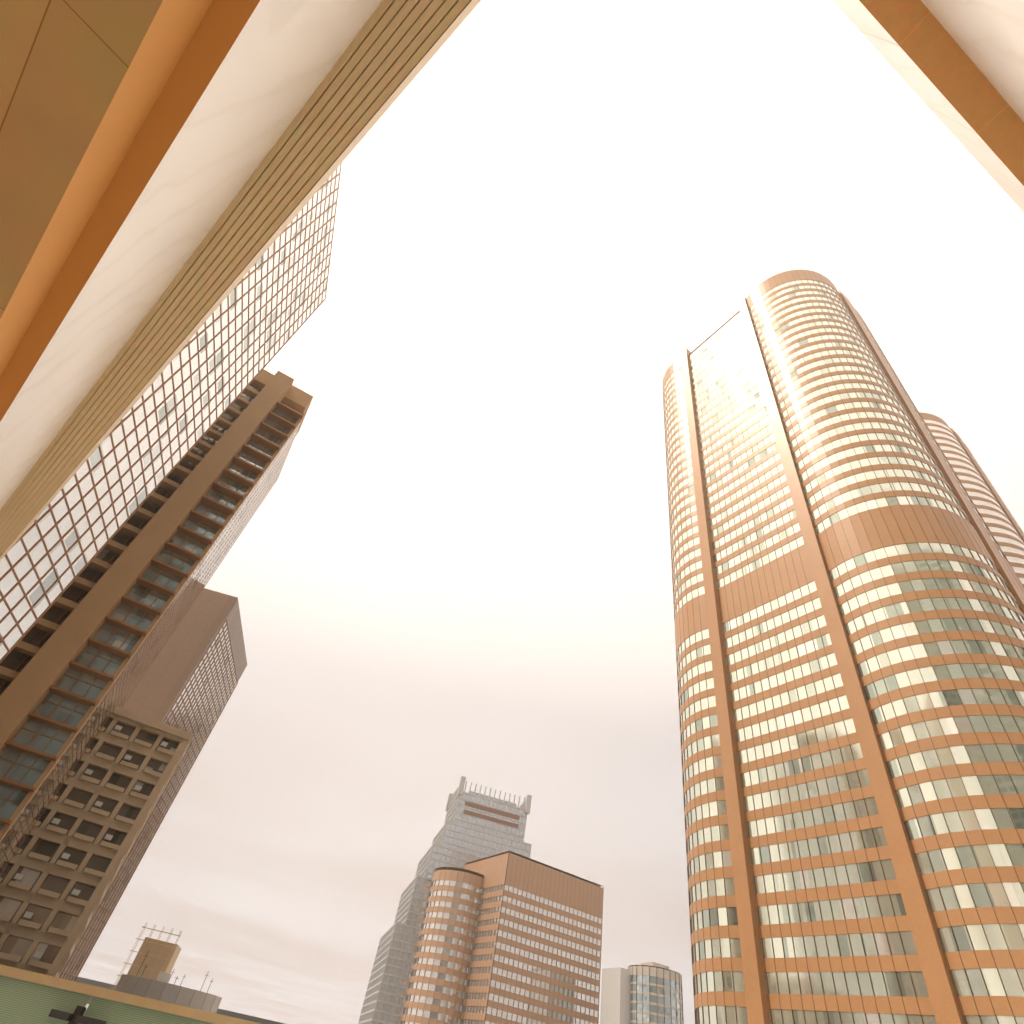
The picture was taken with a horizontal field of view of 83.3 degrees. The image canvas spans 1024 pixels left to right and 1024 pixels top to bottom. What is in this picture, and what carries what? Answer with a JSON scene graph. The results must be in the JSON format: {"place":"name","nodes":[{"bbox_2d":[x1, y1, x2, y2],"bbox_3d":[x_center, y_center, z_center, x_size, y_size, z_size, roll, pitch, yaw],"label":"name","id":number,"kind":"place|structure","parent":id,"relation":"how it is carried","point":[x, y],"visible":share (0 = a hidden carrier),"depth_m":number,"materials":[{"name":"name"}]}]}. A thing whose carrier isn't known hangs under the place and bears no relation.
{"place":"outdoors","nodes":[
{"label":"outdoors","id":0,"kind":"place"},
{"bbox_2d":[75,977,284,1023],"label":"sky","id":1,"kind":"structure","parent":0,"point":[79,979],"materials":[{"name":"grey"}]},
{"bbox_2d":[0,0,480,560],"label":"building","id":2,"kind":"structure","parent":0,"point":[168,168],"depth_m":6.60,"materials":[{"name":"stone"}]},
{"bbox_2d":[78,0,1023,1023],"bbox_3d":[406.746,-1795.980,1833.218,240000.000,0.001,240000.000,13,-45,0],"label":"sky","id":3,"kind":"structure","parent":0,"point":[566,232],"depth_m":3223.20,"materials":[{"name":"white"}]},
{"bbox_2d":[600,962,683,1023],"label":"round glass tower","id":4,"kind":"structure","parent":0,"point":[647,993],"depth_m":279.70,"materials":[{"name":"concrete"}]},
{"label":"ground","id":5,"kind":"structure","parent":0,"visible":0},
{"bbox_2d":[0,706,192,976],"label":"building","id":6,"kind":"structure","parent":5,"relation":"on","point":[57,877],"depth_m":74.14,"materials":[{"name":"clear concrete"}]},
{"bbox_2d":[0,965,260,1023],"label":"building","id":7,"kind":"structure","parent":5,"relation":"on","point":[28,997],"depth_m":6.39,"materials":[{"name":"grey glass"}]},
{"bbox_2d":[58,588,246,980],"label":"high-rise building","id":8,"kind":"structure","parent":5,"relation":"on","point":[191,678],"depth_m":113.75,"materials":[{"name":"brown stone"}]},
{"bbox_2d":[83,923,221,1015],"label":"building","id":9,"kind":"structure","parent":5,"relation":"on","point":[148,975],"depth_m":83.05,"materials":[{"name":"grey metal"}]},
{"bbox_2d":[0,368,312,876],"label":"pier tower","id":10,"kind":"structure","parent":5,"relation":"on","point":[78,660],"depth_m":78.09,"materials":[{"name":"concrete"}]},
{"bbox_2d":[0,163,341,662],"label":"skyscraper","id":11,"kind":"structure","parent":5,"relation":"on","point":[269,305],"depth_m":67.81,"materials":[{"name":"white glass"}]},
{"bbox_2d":[358,776,531,1023],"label":"crowned tower","id":12,"kind":"structure","parent":5,"relation":"on","point":[476,826],"depth_m":372.47,"materials":[{"name":"grey glass"}]},
{"bbox_2d":[400,850,603,1023],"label":"office building","id":13,"kind":"structure","parent":5,"relation":"on","point":[509,937],"depth_m":310.79,"materials":[{"name":"orange"}]},
{"bbox_2d":[662,269,1023,1023],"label":"skyscraper","id":14,"kind":"structure","parent":5,"relation":"on","point":[848,601],"depth_m":86.12,"materials":[{"name":"orange glass"}]},
{"bbox_2d":[832,0,1023,211],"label":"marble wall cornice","id":15,"kind":"structure","parent":5,"relation":"on","point":[957,66],"depth_m":10.65,"materials":[{"name":"white marble"},{"name":"orange stone"}]},
{"bbox_2d":[919,412,1023,585],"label":"skyscraper","id":16,"kind":"structure","parent":5,"relation":"on","point":[1007,532],"depth_m":168.71,"materials":[{"name":"orange"}]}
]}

